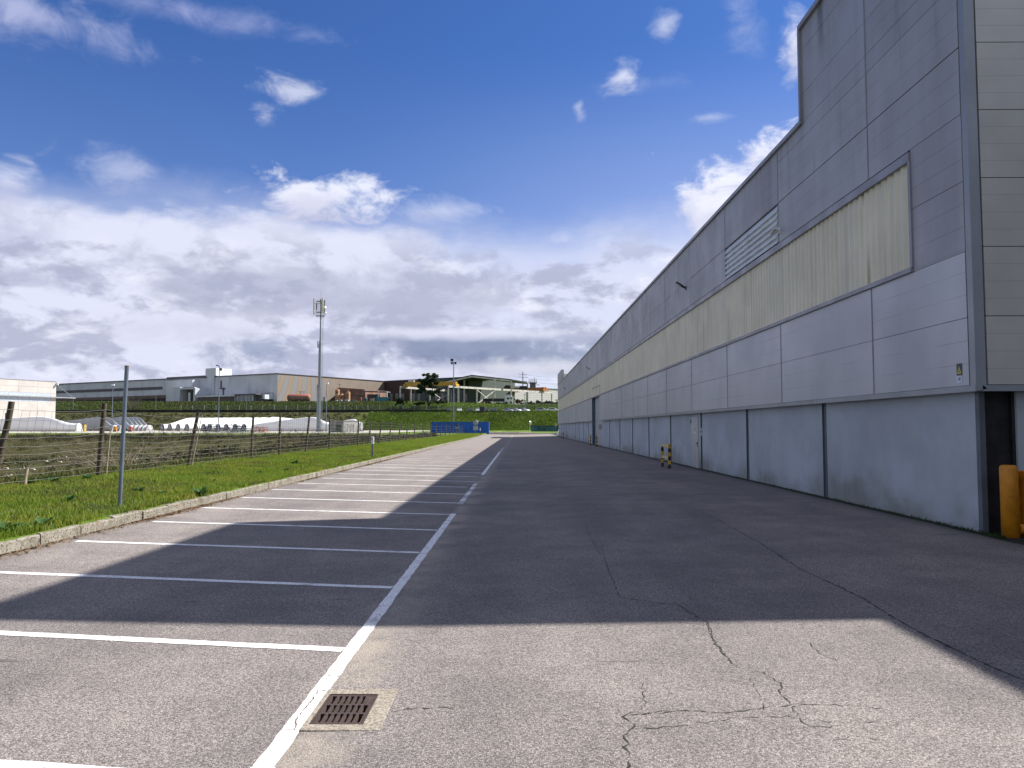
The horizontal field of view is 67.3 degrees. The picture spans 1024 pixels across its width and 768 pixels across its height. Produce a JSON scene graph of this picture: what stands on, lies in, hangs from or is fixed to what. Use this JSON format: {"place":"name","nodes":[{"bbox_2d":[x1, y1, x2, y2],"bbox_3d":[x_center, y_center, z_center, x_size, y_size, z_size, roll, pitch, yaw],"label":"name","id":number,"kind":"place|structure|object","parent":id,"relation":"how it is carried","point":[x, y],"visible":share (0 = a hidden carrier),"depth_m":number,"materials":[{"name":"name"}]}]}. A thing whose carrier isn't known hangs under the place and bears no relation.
{"place":"outdoors","nodes":[
{"label":"outdoors","id":0,"kind":"place"},
{"bbox_2d":[80,424,86,431],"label":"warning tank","id":1,"kind":"object","parent":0,"point":[84,426],"visible":0.54,"depth_m":200.22,"materials":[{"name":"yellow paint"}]},
{"bbox_2d":[0,449,408,516],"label":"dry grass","id":2,"kind":"structure","parent":0,"point":[128,482],"depth_m":18.41,"materials":[{"name":"green plant"}]},
{"bbox_2d":[0,437,417,484],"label":"wire fence","id":3,"kind":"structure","parent":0,"point":[60,473],"depth_m":25.27,"materials":[{"name":"grey metal"}]},
{"bbox_2d":[0,443,427,539],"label":"verge grass","id":4,"kind":"structure","parent":0,"point":[11,507],"depth_m":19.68,"materials":[{"name":"green plant"}]},
{"bbox_2d":[0,430,429,432],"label":"yard paving","id":5,"kind":"structure","parent":0,"point":[377,431],"depth_m":177.93,"materials":[{"name":"concrete"}]},
{"bbox_2d":[0,378,75,418],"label":"cream building","id":6,"kind":"structure","parent":5,"relation":"on","point":[32,398],"depth_m":208.14,"materials":[{"name":"metal"}]},
{"bbox_2d":[0,417,82,431],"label":"turbine blade","id":7,"kind":"object","parent":5,"relation":"on","point":[23,426],"visible":0.91,"depth_m":191.75,"materials":[{"name":"white plastic"}]},
{"bbox_2d":[66,417,116,430],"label":"turbine blade","id":8,"kind":"object","parent":5,"relation":"on","point":[91,423],"visible":0.45,"depth_m":241.34,"materials":[{"name":"white plastic"}]},
{"bbox_2d":[111,384,114,416],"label":"lamp post","id":9,"kind":"object","parent":5,"relation":"on","point":[112,400],"visible":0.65,"depth_m":263.14,"materials":[{"name":"metal"}]},
{"bbox_2d":[106,417,120,430],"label":"turbine blade","id":10,"kind":"object","parent":5,"relation":"on","point":[110,421],"visible":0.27,"depth_m":238.42,"materials":[{"name":"white plastic"}]},
{"bbox_2d":[113,417,133,430],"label":"turbine blade","id":11,"kind":"object","parent":5,"relation":"on","point":[117,421],"visible":0.27,"depth_m":241.33,"materials":[{"name":"white plastic"}]},
{"bbox_2d":[126,417,138,430],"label":"turbine blade","id":12,"kind":"object","parent":5,"relation":"on","point":[131,423],"visible":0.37,"depth_m":238.32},
{"bbox_2d":[127,417,142,430],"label":"turbine blade","id":13,"kind":"object","parent":5,"relation":"on","point":[132,420],"visible":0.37,"depth_m":238.65,"materials":[{"name":"white plastic"}]},
{"bbox_2d":[131,417,146,430],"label":"turbine blade","id":14,"kind":"object","parent":5,"relation":"on","point":[139,423],"visible":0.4,"depth_m":238.17,"materials":[{"name":"white plastic"}]},
{"bbox_2d":[135,417,152,430],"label":"turbine blade","id":15,"kind":"object","parent":5,"relation":"on","point":[148,427],"visible":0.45,"depth_m":236.94,"materials":[{"name":"white plastic"}]},
{"bbox_2d":[159,418,193,429],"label":"turbine blade","id":16,"kind":"object","parent":5,"relation":"on","point":[162,427],"visible":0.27,"depth_m":230.29,"materials":[{"name":"white plastic"}]},
{"bbox_2d":[167,418,200,430],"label":"turbine blade","id":17,"kind":"object","parent":5,"relation":"on","point":[170,426],"visible":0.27,"depth_m":229.58,"materials":[{"name":"white plastic"}]},
{"bbox_2d":[175,418,209,430],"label":"turbine blade","id":18,"kind":"object","parent":5,"relation":"on","point":[181,426],"visible":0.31,"depth_m":228.94,"materials":[{"name":"white plastic"}]},
{"bbox_2d":[184,418,217,430],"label":"turbine blade","id":19,"kind":"object","parent":5,"relation":"on","point":[188,427],"visible":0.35,"depth_m":228.17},
{"bbox_2d":[192,418,225,430],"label":"turbine blade","id":20,"kind":"object","parent":5,"relation":"on","point":[215,420],"visible":0.09,"depth_m":230.70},
{"bbox_2d":[201,424,221,431],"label":"steel pile","id":21,"kind":"object","parent":5,"relation":"on","point":[213,430],"visible":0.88,"depth_m":175.24,"materials":[{"name":"grey metal"}]},
{"bbox_2d":[201,418,231,428],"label":"turbine blade","id":22,"kind":"object","parent":5,"relation":"on","point":[202,426],"visible":0.15,"depth_m":228.86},
{"bbox_2d":[216,365,221,432],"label":"light mast","id":23,"kind":"object","parent":5,"relation":"on","point":[220,369],"visible":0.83,"depth_m":174.59,"materials":[{"name":"metal"}]},
{"bbox_2d":[207,418,239,428],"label":"turbine blade","id":24,"kind":"object","parent":5,"relation":"on","point":[227,421],"visible":0.18,"depth_m":229.51,"materials":[{"name":"white plastic"}]},
{"bbox_2d":[220,424,239,432],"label":"steel pile","id":25,"kind":"object","parent":5,"relation":"on","point":[236,425],"visible":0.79,"depth_m":176.21,"materials":[{"name":"grey metal"}]},
{"bbox_2d":[215,418,247,429],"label":"turbine blade","id":26,"kind":"object","parent":5,"relation":"on","point":[234,421],"visible":0.19,"depth_m":228.47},
{"bbox_2d":[223,418,256,429],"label":"turbine blade","id":27,"kind":"object","parent":5,"relation":"on","point":[245,421],"visible":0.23,"depth_m":227.94,"materials":[{"name":"white plastic"}]},
{"bbox_2d":[234,425,250,431],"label":"steel pile","id":28,"kind":"object","parent":5,"relation":"on","point":[242,427],"visible":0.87,"depth_m":177.20,"materials":[{"name":"metal"}]},
{"bbox_2d":[233,418,264,429],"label":"turbine blade","id":29,"kind":"object","parent":5,"relation":"on","point":[249,422],"visible":0.16,"depth_m":227.17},
{"bbox_2d":[254,426,268,431],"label":"steel pile","id":30,"kind":"object","parent":5,"relation":"on","point":[259,430],"visible":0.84,"depth_m":179.15,"materials":[{"name":"metal"}]},
{"bbox_2d":[254,417,290,431],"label":"turbine blade","id":31,"kind":"object","parent":5,"relation":"on","point":[271,419],"visible":0.12,"depth_m":216.39,"materials":[{"name":"white plastic"}]},
{"bbox_2d":[241,418,328,430],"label":"turbine blade","id":32,"kind":"object","parent":5,"relation":"on","point":[257,422],"visible":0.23,"depth_m":224.01,"materials":[{"name":"white plastic"}]},
{"bbox_2d":[254,417,328,431],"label":"turbine blade","id":33,"kind":"object","parent":5,"relation":"on","point":[286,425],"visible":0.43,"depth_m":200.97,"materials":[{"name":"white plastic"}]},
{"bbox_2d":[313,298,326,431],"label":"telecom mast","id":34,"kind":"object","parent":5,"relation":"on","point":[320,378],"visible":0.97,"depth_m":185.62,"materials":[{"name":"grey metal"}]},
{"bbox_2d":[325,382,328,431],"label":"lamp post","id":35,"kind":"object","parent":5,"relation":"on","point":[326,383],"visible":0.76,"depth_m":192.35,"materials":[{"name":"metal"}]},
{"bbox_2d":[335,424,353,431],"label":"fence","id":36,"kind":"object","parent":5,"relation":"on","point":[347,427],"visible":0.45,"depth_m":181.01,"materials":[{"name":"metal"}]},
{"bbox_2d":[331,420,357,431],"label":"concrete cabin","id":37,"kind":"object","parent":5,"relation":"on","point":[344,424],"visible":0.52,"depth_m":184.15,"materials":[{"name":"grey concrete"}]},
{"bbox_2d":[327,419,363,431],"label":"turbine blade","id":38,"kind":"object","parent":5,"relation":"on","point":[361,423],"visible":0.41,"depth_m":194.20,"materials":[{"name":"white plastic"}]},
{"bbox_2d":[0,402,558,541],"bbox_3d":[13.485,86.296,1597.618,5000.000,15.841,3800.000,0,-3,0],"label":"ground","id":39,"kind":"structure","parent":0,"point":[40,451],"depth_m":130.15,"materials":[{"name":"green plant"}]},
{"bbox_2d":[0,521,17,534],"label":"weed plant","id":40,"kind":"object","parent":39,"relation":"on","point":[3,522],"visible":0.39,"depth_m":10.92,"materials":[{"name":"green plant"}]},
{"bbox_2d":[23,464,30,483],"bbox_3d":[-11.313,2.163,17.903,0.187,0.608,0.100,0,-3,0],"label":"stump","id":41,"kind":"object","parent":39,"relation":"on","point":[26,475],"visible":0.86,"depth_m":17.89,"materials":[{"name":"brown wood"}]},
{"bbox_2d":[17,477,39,483],"bbox_3d":[-11.406,2.288,18.216,0.433,0.180,0.422,0,-3,-6],"label":"weed plant","id":42,"kind":"object","parent":39,"relation":"on","point":[29,482],"visible":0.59,"depth_m":18.16,"materials":[{"name":"green plant"}]},
{"bbox_2d":[3,522,54,529],"bbox_3d":[-7.093,2.073,11.216,0.688,0.126,0.605,3,-5,-45],"label":"weed plant","id":43,"kind":"object","parent":39,"relation":"on","point":[19,524],"visible":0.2,"depth_m":11.25,"materials":[{"name":"green plant"}]},
{"bbox_2d":[28,517,54,527],"bbox_3d":[-6.978,2.067,11.464,0.348,0.164,0.393,-2,-4,29],"label":"weed plant","id":44,"kind":"object","parent":39,"relation":"on","point":[40,520],"visible":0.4,"depth_m":11.50,"materials":[{"name":"green plant"}]},
{"bbox_2d":[34,475,60,479],"bbox_3d":[-12.210,2.432,20.112,0.713,0.120,0.668,-2,-4,26],"label":"weed plant","id":45,"kind":"object","parent":39,"relation":"on","point":[44,478],"visible":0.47,"depth_m":20.00,"materials":[{"name":"green plant"}]},
{"bbox_2d":[3,454,95,474],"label":"pale stones","id":46,"kind":"object","parent":39,"relation":"on","point":[42,461],"visible":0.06,"depth_m":86.36,"materials":[{"name":"grey stone"}]},
{"bbox_2d":[64,495,75,500],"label":"weed plant","id":47,"kind":"object","parent":39,"relation":"on","point":[68,498],"visible":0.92,"depth_m":15.12,"materials":[{"name":"green plant"}]},
{"bbox_2d":[82,474,94,478],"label":"weed plant","id":48,"kind":"object","parent":39,"relation":"on","point":[87,476],"visible":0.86,"depth_m":20.05,"materials":[{"name":"green plant"}]},
{"bbox_2d":[117,366,128,506],"bbox_3d":[-7.275,1.044,14.386,0.141,2.781,0.078,0,-3,0],"label":"steel pole","id":49,"kind":"object","parent":39,"relation":"on","point":[123,430],"visible":0.81,"depth_m":14.36,"materials":[{"name":"grey metal"}]},
{"bbox_2d":[54,438,191,469],"bbox_3d":[-12.786,2.606,25.121,4.496,1.837,3.865,0,-3,0],"label":"bare shrub","id":50,"kind":"object","parent":39,"relation":"on","point":[145,466],"visible":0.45,"depth_m":25.00,"materials":[{"name":"brown plant"}]},
{"bbox_2d":[127,395,145,409],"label":"bare tree","id":51,"kind":"object","parent":39,"relation":"on","point":[134,407],"visible":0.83,"depth_m":336.16,"materials":[{"name":"plant"}]},
{"bbox_2d":[132,486,146,491],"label":"weed plant","id":52,"kind":"object","parent":39,"relation":"on","point":[138,488],"visible":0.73,"depth_m":17.33,"materials":[{"name":"green plant"}]},
{"bbox_2d":[191,486,209,495],"bbox_3d":[-6.821,2.357,16.896,0.428,0.194,0.416,1,-3,-22],"label":"weed plant","id":53,"kind":"object","parent":39,"relation":"on","point":[203,490],"visible":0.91,"depth_m":16.82,"materials":[{"name":"green plant"}]},
{"bbox_2d":[1,430,401,478],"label":"olive scrub","id":54,"kind":"object","parent":39,"relation":"on","point":[15,458],"visible":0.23,"depth_m":109.93,"materials":[{"name":"green plant"}]},
{"bbox_2d":[0,430,436,466],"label":"bramble thicket","id":55,"kind":"object","parent":39,"relation":"on","point":[211,450],"visible":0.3,"depth_m":130.44,"materials":[{"name":"plant"}]},
{"bbox_2d":[56,368,384,401],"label":"factory","id":56,"kind":"structure","parent":39,"relation":"on","point":[270,387],"depth_m":391.19,"materials":[{"name":"grey metal"}]},
{"bbox_2d":[55,400,390,409],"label":"slope grass","id":57,"kind":"structure","parent":39,"relation":"on","point":[213,406],"depth_m":347.40,"materials":[{"name":"green plant"}]},
{"bbox_2d":[55,412,403,428],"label":"bank scrub","id":58,"kind":"object","parent":39,"relation":"on","point":[287,413],"visible":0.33,"depth_m":318.49,"materials":[{"name":"plant"}]},
{"bbox_2d":[0,401,461,483],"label":"wire fence","id":59,"kind":"object","parent":39,"relation":"on","point":[10,409],"visible":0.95,"depth_m":25.90,"materials":[{"name":"grey metal"}]},
{"bbox_2d":[0,434,483,553],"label":"kerb","id":60,"kind":"structure","parent":39,"relation":"on","point":[55,535],"depth_m":14.32,"materials":[{"name":"concrete"}]},
{"bbox_2d":[55,410,534,411],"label":"roadside wall","id":61,"kind":"structure","parent":39,"relation":"on","point":[274,411],"depth_m":323.54,"materials":[{"name":"grey concrete"}]},
{"bbox_2d":[287,394,310,401],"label":"storage tank","id":62,"kind":"object","parent":39,"relation":"on","point":[298,397],"visible":0.98,"depth_m":353.62,"materials":[{"name":"red metal"}]},
{"bbox_2d":[286,427,322,448],"bbox_3d":[-12.426,3.358,45.922,2.600,1.768,2.191,0,-3,0],"label":"bare shrub","id":63,"kind":"object","parent":39,"relation":"on","point":[309,443],"visible":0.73,"depth_m":45.91,"materials":[{"name":"brown plant"}]},
{"bbox_2d":[335,388,339,400],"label":"silo","id":64,"kind":"object","parent":39,"relation":"on","point":[337,391],"visible":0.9,"depth_m":366.12,"materials":[{"name":"beige metal"}]},
{"bbox_2d":[346,391,349,400],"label":"silo","id":65,"kind":"object","parent":39,"relation":"on","point":[347,394],"visible":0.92,"depth_m":366.05,"materials":[{"name":"beige metal"}]},
{"bbox_2d":[332,427,367,444],"bbox_3d":[-12.178,3.931,57.980,2.760,1.981,2.283,0,-3,0],"label":"bare shrub","id":66,"kind":"object","parent":39,"relation":"on","point":[342,439],"visible":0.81,"depth_m":57.84,"materials":[{"name":"brown plant"}]},
{"bbox_2d":[192,405,520,409],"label":"chain fence","id":67,"kind":"object","parent":39,"relation":"on","point":[344,407],"visible":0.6,"depth_m":341.04,"materials":[{"name":"grey metal"}]},
{"bbox_2d":[338,388,385,400],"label":"brown annex","id":68,"kind":"object","parent":39,"relation":"on","point":[355,394],"visible":0.32,"depth_m":380.37,"materials":[{"name":"brown"}]},
{"bbox_2d":[371,437,373,456],"bbox_3d":[-6.954,3.144,38.341,0.135,1.040,0.125,0,-3,0],"label":"service post","id":69,"kind":"object","parent":39,"relation":"on","point":[372,443],"visible":0.95,"depth_m":38.30,"materials":[{"name":"metal"}]},
{"bbox_2d":[364,391,389,400],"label":"steel canopy","id":70,"kind":"object","parent":39,"relation":"on","point":[369,396],"visible":0.56,"depth_m":375.75,"materials":[{"name":"grey metal"}]},
{"bbox_2d":[376,397,387,400],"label":"shipping container","id":71,"kind":"object","parent":39,"relation":"on","point":[381,398],"visible":0.61,"depth_m":358.67,"materials":[{"name":"metal"}]},
{"bbox_2d":[394,397,407,407],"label":"round tree","id":72,"kind":"object","parent":39,"relation":"on","point":[399,401],"visible":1,"depth_m":342.89,"materials":[{"name":"green plant"}]},
{"bbox_2d":[399,386,451,401],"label":"crane runway","id":73,"kind":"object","parent":39,"relation":"on","point":[410,388],"visible":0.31,"depth_m":381.18,"materials":[{"name":"white metal"}]},
{"bbox_2d":[403,378,458,386],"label":"overhead crane","id":74,"kind":"object","parent":73,"relation":"on","point":[411,383],"visible":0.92,"depth_m":361.05,"materials":[{"name":"yellow paint"}]},
{"bbox_2d":[415,373,442,406],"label":"pine tree","id":75,"kind":"object","parent":39,"relation":"on","point":[428,379],"visible":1,"depth_m":343.80,"materials":[{"name":"green plant"}]},
{"bbox_2d":[431,422,450,432],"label":"shipping container","id":76,"kind":"object","parent":39,"relation":"on","point":[444,428],"visible":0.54,"depth_m":165.14,"materials":[{"name":"blue metal"}]},
{"bbox_2d":[384,377,514,404],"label":"factory wing","id":77,"kind":"structure","parent":39,"relation":"on","point":[392,387],"depth_m":410.57,"materials":[{"name":"metal"}]},
{"bbox_2d":[450,359,455,421],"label":"light mast","id":78,"kind":"object","parent":39,"relation":"on","point":[453,363],"visible":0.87,"depth_m":174.29,"materials":[{"name":"metal"}]},
{"bbox_2d":[363,410,557,430],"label":"bank grass","id":79,"kind":"structure","parent":39,"relation":"on","point":[506,425],"depth_m":314.65,"materials":[{"name":"green plant"}]},
{"bbox_2d":[380,401,557,410],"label":"terrace grass","id":80,"kind":"structure","parent":39,"relation":"on","point":[529,406],"depth_m":346.84,"materials":[{"name":"green plant"}]},
{"bbox_2d":[451,422,488,433],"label":"shipping container","id":81,"kind":"object","parent":39,"relation":"on","point":[467,427],"visible":0.59,"depth_m":164.78,"materials":[{"name":"blue metal"}]},
{"bbox_2d":[473,420,477,432],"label":"road sign","id":82,"kind":"object","parent":39,"relation":"on","point":[475,423],"visible":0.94,"depth_m":154.78,"materials":[{"name":"metal"}]},
{"bbox_2d":[446,375,527,404],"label":"open shed","id":83,"kind":"structure","parent":39,"relation":"on","point":[460,381],"depth_m":384.53,"materials":[{"name":"white metal"}]},
{"bbox_2d":[483,395,512,403],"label":"lorry","id":84,"kind":"object","parent":39,"relation":"on","point":[506,399],"visible":0.92,"depth_m":356.40,"materials":[{"name":"white metal"}]},
{"bbox_2d":[447,385,551,404],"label":"crane runway","id":85,"kind":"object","parent":39,"relation":"on","point":[483,388],"visible":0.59,"depth_m":373.32,"materials":[{"name":"white metal"}]},
{"bbox_2d":[512,385,548,391],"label":"overhead crane","id":86,"kind":"object","parent":85,"relation":"on","point":[537,388],"visible":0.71,"depth_m":411.30,"materials":[{"name":"orange paint"}]},
{"bbox_2d":[519,386,527,389],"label":"crane trolley","id":87,"kind":"object","parent":86,"relation":"on","point":[523,387],"visible":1,"depth_m":399.98,"materials":[{"name":"black metal"}]},
{"bbox_2d":[529,377,536,387],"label":"control tower","id":88,"kind":"structure","parent":39,"relation":"on","point":[532,384],"depth_m":478.79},
{"bbox_2d":[515,388,557,403],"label":"corrugated warehouse","id":89,"kind":"structure","parent":39,"relation":"on","point":[533,397],"depth_m":436.68,"materials":[{"name":"white metal"}]},
{"bbox_2d":[531,425,558,430],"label":"teal fence","id":90,"kind":"object","parent":39,"relation":"on","point":[544,428],"visible":0.9,"depth_m":175.62,"materials":[{"name":"teal metal"}]},
{"bbox_2d":[0,0,814,388],"label":"sky","id":91,"kind":"structure","parent":0,"point":[488,187],"materials":[{"name":"blue"}]},
{"bbox_2d":[342,433,483,449],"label":"verge grass","id":92,"kind":"structure","parent":0,"point":[437,439],"depth_m":75.60,"materials":[{"name":"green plant"}]},
{"bbox_2d":[489,432,532,432],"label":"side path","id":93,"kind":"structure","parent":0,"point":[510,432],"depth_m":173.67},
{"bbox_2d":[0,434,1023,767],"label":"parking lane","id":94,"kind":"structure","parent":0,"point":[522,600],"depth_m":6.62,"materials":[{"name":"grey asphalt"}]},
{"bbox_2d":[0,450,425,559],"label":"leaf litter","id":95,"kind":"object","parent":94,"relation":"on","point":[130,523],"visible":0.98,"depth_m":14.13,"materials":[{"name":"plant"}]},
{"bbox_2d":[299,689,397,731],"bbox_3d":[-0.991,2.265,4.759,0.465,0.511,0.700,0,-3,0],"label":"drain grate","id":96,"kind":"object","parent":94,"relation":"in","point":[351,710],"visible":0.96,"depth_m":4.75,"materials":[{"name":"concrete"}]},
{"bbox_2d":[660,443,671,468],"bbox_3d":[6.296,2.934,31.483,0.180,0.960,1.680,0,-3,0],"label":"barrier guard","id":97,"kind":"object","parent":94,"relation":"on","point":[663,456],"visible":1,"depth_m":31.05,"materials":[{"name":"yellow paint"}]},
{"bbox_2d":[558,0,1023,532],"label":"industrial hall","id":98,"kind":"structure","parent":94,"relation":"on","point":[846,319],"depth_m":15.71,"materials":[{"name":"silver metal"}]},
{"bbox_2d":[595,396,601,445],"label":"vehicle door","id":99,"kind":"structure","parent":98,"relation":"in","point":[598,424],"depth_m":71.14,"materials":[{"name":"grey metal"}]},
{"bbox_2d":[675,282,685,290],"bbox_3d":[7.060,-4.086,32.122,0.418,0.349,0.240,0,-3,0],"label":"wall lamp","id":100,"kind":"object","parent":98,"relation":"attached to","point":[680,285],"visible":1,"depth_m":32.09,"materials":[{"name":"black metal"}]},
{"bbox_2d":[690,417,698,467],"bbox_3d":[7.385,2.370,31.080,0.095,2.060,1.210,0,-3,0],"label":"door","id":101,"kind":"structure","parent":98,"relation":"in","point":[694,421],"depth_m":30.91,"materials":[{"name":"grey paint"}]},
{"bbox_2d":[770,227,779,234],"bbox_3d":[7.069,-4.111,20.645,0.205,0.172,0.341,0,-3,0],"label":"security camera","id":102,"kind":"object","parent":98,"relation":"attached to","point":[774,229],"visible":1,"depth_m":20.58,"materials":[{"name":"metal"}]},
{"bbox_2d":[956,363,962,382],"bbox_3d":[7.098,-0.170,12.199,0.008,0.310,0.150,0,-3,0],"label":"warning sign","id":103,"kind":"object","parent":98,"relation":"attached to","point":[959,372],"visible":1,"depth_m":12.19,"materials":[{"name":"yellow paint"}]},
{"bbox_2d":[984,392,1016,531],"bbox_3d":[7.585,1.312,12.017,0.494,2.430,0.170,0,-3,0],"label":"rubber strip door","id":104,"kind":"structure","parent":98,"relation":"in","point":[999,406],"depth_m":12.02,"materials":[{"name":"black rubber"}]},
{"bbox_2d":[650,457,1006,538],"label":"wall weeds","id":105,"kind":"object","parent":94,"relation":"on","point":[983,532],"depth_m":13.50,"materials":[{"name":"green plant"}]},
{"bbox_2d":[999,465,1023,537],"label":"corner guard","id":106,"kind":"object","parent":94,"relation":"on","point":[1011,481],"visible":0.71,"depth_m":11.33,"materials":[{"name":"orange paint"}]},
{"bbox_2d":[489,433,556,433],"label":"pavement","id":107,"kind":"structure","parent":0,"point":[522,433],"depth_m":168.64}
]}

